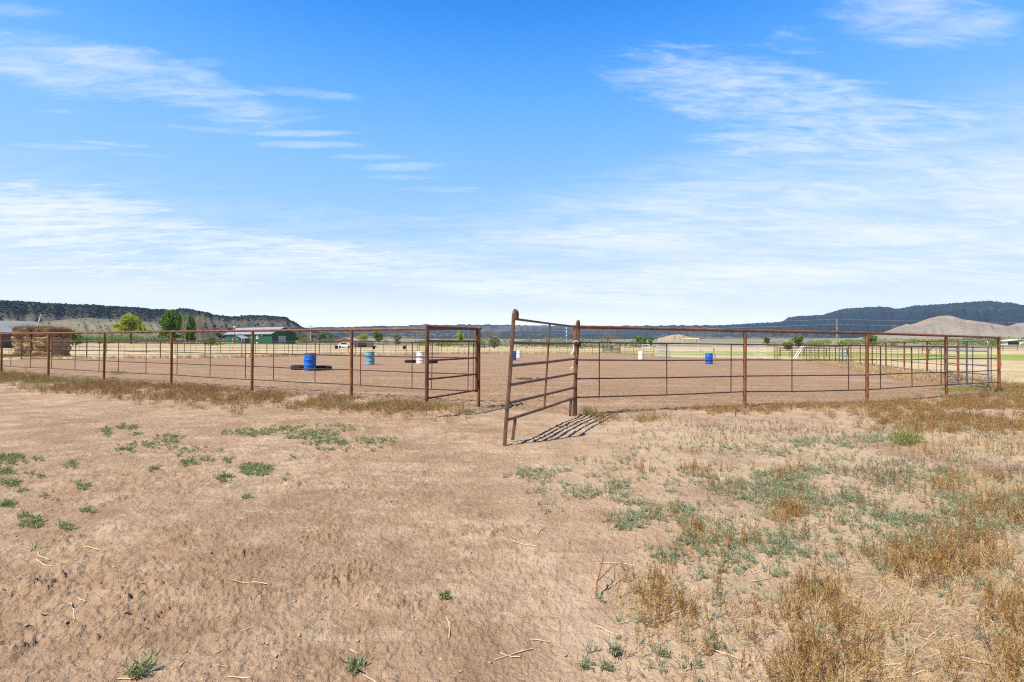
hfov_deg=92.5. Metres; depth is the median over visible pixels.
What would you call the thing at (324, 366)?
tire
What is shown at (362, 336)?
leafy tree
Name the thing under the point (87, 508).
weed clump
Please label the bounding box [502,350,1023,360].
green field
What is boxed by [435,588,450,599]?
weed sprig
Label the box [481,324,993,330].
power line
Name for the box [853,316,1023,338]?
hill
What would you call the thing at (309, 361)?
plastic barrel
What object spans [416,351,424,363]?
plastic barrel
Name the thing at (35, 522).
weed clump
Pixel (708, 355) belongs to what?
plastic barrel
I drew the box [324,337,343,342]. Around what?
house
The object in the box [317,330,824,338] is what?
hill
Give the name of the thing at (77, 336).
shrub
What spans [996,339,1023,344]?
loafing shed
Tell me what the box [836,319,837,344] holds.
utility pole
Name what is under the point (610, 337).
bare tree
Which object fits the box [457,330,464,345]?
leafy tree
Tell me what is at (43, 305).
woodland
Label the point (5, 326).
grey shed
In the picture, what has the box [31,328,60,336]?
hay bale
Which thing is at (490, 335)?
bare tree
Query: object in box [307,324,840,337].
hill
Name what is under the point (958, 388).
greenery
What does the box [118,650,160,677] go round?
weed sprig
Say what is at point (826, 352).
pipe fence
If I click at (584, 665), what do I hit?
weed sprig
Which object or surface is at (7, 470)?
ground cover
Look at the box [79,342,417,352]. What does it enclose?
pen fence
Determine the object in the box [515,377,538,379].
manure heap
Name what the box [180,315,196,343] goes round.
cottonwood tree
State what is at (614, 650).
weed sprig
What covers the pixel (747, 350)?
corral panel
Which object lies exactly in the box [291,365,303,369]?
tire
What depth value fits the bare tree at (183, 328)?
163.96 m
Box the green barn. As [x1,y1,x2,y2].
[223,327,297,343]
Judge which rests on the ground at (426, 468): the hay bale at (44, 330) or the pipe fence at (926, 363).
the pipe fence at (926, 363)
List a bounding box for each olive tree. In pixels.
[391,333,401,342]
[489,336,500,347]
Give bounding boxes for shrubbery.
[74,335,1022,346]
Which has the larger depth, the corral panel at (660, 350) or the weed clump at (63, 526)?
the corral panel at (660, 350)
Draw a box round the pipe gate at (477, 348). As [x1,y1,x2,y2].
[425,325,480,401]
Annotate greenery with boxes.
[1,366,1023,415]
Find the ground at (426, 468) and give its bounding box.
[0,338,1023,681]
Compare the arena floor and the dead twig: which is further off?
the arena floor
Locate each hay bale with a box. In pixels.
[11,336,32,347]
[12,328,33,337]
[12,346,33,355]
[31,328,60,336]
[31,347,61,355]
[32,336,61,347]
[60,329,71,337]
[60,337,71,347]
[61,347,71,355]
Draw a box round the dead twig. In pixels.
[595,555,625,595]
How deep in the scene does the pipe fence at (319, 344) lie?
62.98 m
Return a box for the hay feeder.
[602,346,620,352]
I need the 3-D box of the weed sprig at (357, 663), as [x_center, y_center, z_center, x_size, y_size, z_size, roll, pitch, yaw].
[-0.631,1.285,1.962,0.108,0.072,0.120,0,-1,0]
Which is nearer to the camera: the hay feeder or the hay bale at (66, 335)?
the hay bale at (66, 335)
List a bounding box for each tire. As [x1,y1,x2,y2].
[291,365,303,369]
[316,365,331,370]
[404,360,415,362]
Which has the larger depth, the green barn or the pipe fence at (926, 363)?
the green barn
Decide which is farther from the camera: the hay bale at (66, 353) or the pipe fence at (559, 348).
the pipe fence at (559, 348)
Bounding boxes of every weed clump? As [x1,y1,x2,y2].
[0,499,17,507]
[17,515,44,527]
[54,519,76,530]
[79,505,98,512]
[154,433,182,443]
[216,473,232,482]
[238,462,271,474]
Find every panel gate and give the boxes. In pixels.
[503,309,579,445]
[839,346,846,362]
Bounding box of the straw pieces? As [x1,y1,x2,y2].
[36,520,1018,681]
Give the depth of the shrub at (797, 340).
169.31 m
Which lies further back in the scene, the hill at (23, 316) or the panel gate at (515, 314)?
the hill at (23, 316)
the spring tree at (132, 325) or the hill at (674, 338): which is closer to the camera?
the spring tree at (132, 325)
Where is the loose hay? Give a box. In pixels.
[3,324,70,356]
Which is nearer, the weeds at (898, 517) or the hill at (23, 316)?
the weeds at (898, 517)
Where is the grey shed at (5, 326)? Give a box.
[0,321,36,347]
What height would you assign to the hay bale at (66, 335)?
1.076 m
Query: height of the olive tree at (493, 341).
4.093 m
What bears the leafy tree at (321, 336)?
on the ground at (426, 468)
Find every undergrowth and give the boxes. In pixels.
[88,336,1003,347]
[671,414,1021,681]
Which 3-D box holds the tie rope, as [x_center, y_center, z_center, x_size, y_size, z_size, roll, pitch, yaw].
[1.148,0.275,8.990,0.148,0.579,0.062,0,-1,0]
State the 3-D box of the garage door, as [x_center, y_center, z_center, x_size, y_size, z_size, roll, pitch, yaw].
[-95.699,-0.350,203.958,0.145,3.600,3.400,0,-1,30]
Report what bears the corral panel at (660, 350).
on the arena floor
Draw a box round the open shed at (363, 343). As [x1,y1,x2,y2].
[353,339,374,346]
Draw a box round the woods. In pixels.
[719,300,1023,336]
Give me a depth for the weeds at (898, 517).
3.79 m
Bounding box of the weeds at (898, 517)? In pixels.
[501,416,1023,681]
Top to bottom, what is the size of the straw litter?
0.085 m
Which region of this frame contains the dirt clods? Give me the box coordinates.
[0,450,623,681]
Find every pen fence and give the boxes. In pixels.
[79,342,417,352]
[774,347,820,358]
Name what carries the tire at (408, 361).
on the arena floor
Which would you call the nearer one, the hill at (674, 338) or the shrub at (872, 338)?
the shrub at (872, 338)
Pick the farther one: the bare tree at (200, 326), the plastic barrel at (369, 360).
the bare tree at (200, 326)
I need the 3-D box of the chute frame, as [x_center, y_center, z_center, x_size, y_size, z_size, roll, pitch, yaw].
[23.183,0.916,63.396,1.980,2.570,0.140,0,-1,12]
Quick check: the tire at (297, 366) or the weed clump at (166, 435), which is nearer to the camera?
the weed clump at (166, 435)
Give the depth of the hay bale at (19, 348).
46.26 m
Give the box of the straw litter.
[8,414,1003,678]
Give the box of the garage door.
[278,336,285,342]
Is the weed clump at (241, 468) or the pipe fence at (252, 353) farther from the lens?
the pipe fence at (252, 353)
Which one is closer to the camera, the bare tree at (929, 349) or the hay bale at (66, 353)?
the hay bale at (66, 353)
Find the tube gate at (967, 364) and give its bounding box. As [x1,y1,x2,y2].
[944,340,988,386]
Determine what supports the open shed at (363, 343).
on the ground at (426, 468)
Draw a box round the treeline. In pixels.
[74,333,1023,345]
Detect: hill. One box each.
[0,302,164,322]
[37,318,178,339]
[177,309,334,340]
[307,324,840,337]
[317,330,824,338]
[657,334,695,341]
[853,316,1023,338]
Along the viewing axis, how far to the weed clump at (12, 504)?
3.75 m
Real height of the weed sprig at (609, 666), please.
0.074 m
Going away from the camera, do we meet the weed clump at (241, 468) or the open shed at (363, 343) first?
the weed clump at (241, 468)
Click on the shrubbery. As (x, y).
(444, 344)
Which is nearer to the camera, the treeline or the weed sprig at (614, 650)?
the weed sprig at (614, 650)
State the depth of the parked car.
139.22 m
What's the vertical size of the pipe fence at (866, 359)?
1.943 m
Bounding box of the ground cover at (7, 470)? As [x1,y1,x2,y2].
[0,421,399,548]
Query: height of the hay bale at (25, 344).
1.202 m
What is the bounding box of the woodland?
[0,300,173,323]
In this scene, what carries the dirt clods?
on the ground at (426, 468)
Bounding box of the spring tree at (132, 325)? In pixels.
[112,314,152,343]
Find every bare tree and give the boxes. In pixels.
[181,314,188,342]
[195,312,206,342]
[483,328,500,339]
[597,330,616,348]
[921,342,937,358]
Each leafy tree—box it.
[317,333,324,339]
[355,334,368,338]
[372,331,383,342]
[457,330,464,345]
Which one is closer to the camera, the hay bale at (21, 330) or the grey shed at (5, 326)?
the hay bale at (21, 330)
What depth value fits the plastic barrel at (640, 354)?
54.22 m
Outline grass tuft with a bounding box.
[885,425,926,445]
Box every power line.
[422,319,1021,325]
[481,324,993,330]
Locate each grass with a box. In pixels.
[0,371,1023,432]
[9,351,1022,385]
[600,416,1023,681]
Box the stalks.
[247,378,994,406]
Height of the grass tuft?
0.268 m
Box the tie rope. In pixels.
[571,340,578,371]
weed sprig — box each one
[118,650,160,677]
[339,651,368,674]
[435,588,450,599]
[574,652,594,670]
[598,655,618,670]
[602,632,625,655]
[654,637,669,658]
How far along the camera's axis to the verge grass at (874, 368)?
31.27 m
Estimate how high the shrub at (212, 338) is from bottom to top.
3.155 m
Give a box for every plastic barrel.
[304,353,316,370]
[365,351,374,364]
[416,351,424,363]
[516,350,521,357]
[638,351,643,358]
[705,353,712,363]
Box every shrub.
[68,329,83,345]
[206,337,215,344]
[634,336,643,344]
[763,336,770,343]
[782,342,792,349]
[789,335,805,346]
[862,335,878,344]
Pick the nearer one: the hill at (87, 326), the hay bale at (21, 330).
the hay bale at (21, 330)
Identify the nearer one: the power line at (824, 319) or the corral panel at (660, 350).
the corral panel at (660, 350)
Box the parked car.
[337,343,353,347]
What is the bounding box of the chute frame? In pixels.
[683,338,698,357]
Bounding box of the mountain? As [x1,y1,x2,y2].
[720,301,1023,337]
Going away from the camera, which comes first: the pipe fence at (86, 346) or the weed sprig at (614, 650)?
the weed sprig at (614, 650)
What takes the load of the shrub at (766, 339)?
on the ground at (426, 468)
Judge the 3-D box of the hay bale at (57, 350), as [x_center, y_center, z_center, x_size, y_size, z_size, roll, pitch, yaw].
[-44.973,1.059,47.425,1.716,1.177,1.717,-1,0,-14]
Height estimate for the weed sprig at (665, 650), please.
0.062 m
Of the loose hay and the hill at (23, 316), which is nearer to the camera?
the loose hay
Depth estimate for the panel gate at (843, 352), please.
37.42 m
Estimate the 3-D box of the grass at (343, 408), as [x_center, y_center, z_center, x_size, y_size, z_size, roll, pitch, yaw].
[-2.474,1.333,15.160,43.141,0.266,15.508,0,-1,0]
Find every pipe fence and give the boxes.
[0,327,481,406]
[0,338,266,358]
[266,342,406,355]
[407,343,653,353]
[572,325,1000,414]
[803,346,842,358]
[850,339,958,381]
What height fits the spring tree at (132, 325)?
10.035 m
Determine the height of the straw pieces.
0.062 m
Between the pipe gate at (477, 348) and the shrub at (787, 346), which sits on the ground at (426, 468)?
the shrub at (787, 346)
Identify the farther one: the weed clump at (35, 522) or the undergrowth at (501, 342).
the undergrowth at (501, 342)
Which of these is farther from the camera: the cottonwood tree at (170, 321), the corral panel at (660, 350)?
the cottonwood tree at (170, 321)
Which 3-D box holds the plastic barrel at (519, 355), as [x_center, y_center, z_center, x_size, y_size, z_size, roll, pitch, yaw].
[0.823,1.531,57.380,0.608,0.900,0.608,1,-1,-29]
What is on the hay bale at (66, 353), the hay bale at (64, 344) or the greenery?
the hay bale at (64, 344)
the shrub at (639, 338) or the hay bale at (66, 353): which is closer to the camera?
the hay bale at (66, 353)
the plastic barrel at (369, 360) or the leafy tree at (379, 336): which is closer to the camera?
the plastic barrel at (369, 360)
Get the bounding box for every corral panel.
[656,345,669,356]
[732,346,754,356]
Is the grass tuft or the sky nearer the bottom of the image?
the grass tuft
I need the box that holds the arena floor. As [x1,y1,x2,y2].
[3,353,996,414]
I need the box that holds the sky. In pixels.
[0,0,1023,327]
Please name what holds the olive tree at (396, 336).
on the ground at (426, 468)
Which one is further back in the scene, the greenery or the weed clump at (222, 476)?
the greenery
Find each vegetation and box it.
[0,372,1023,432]
[39,317,160,335]
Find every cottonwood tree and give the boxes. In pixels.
[159,309,182,339]
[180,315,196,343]
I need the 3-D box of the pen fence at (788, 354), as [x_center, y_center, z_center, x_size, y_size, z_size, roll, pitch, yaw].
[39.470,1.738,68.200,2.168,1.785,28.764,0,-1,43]
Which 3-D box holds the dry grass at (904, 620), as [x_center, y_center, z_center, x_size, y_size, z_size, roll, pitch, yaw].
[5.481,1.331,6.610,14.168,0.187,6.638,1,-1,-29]
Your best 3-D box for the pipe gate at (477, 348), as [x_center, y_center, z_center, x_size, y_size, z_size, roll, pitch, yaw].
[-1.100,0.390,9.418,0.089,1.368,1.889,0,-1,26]
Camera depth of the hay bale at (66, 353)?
49.12 m
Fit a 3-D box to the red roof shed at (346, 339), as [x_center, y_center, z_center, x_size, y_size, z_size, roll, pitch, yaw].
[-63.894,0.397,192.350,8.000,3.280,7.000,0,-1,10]
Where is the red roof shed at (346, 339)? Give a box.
[335,338,357,344]
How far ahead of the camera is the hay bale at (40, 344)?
46.66 m
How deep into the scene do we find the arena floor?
19.20 m
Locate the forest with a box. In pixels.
[157,308,338,340]
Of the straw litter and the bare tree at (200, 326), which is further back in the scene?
the bare tree at (200, 326)
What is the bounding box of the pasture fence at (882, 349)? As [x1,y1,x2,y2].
[780,344,1023,355]

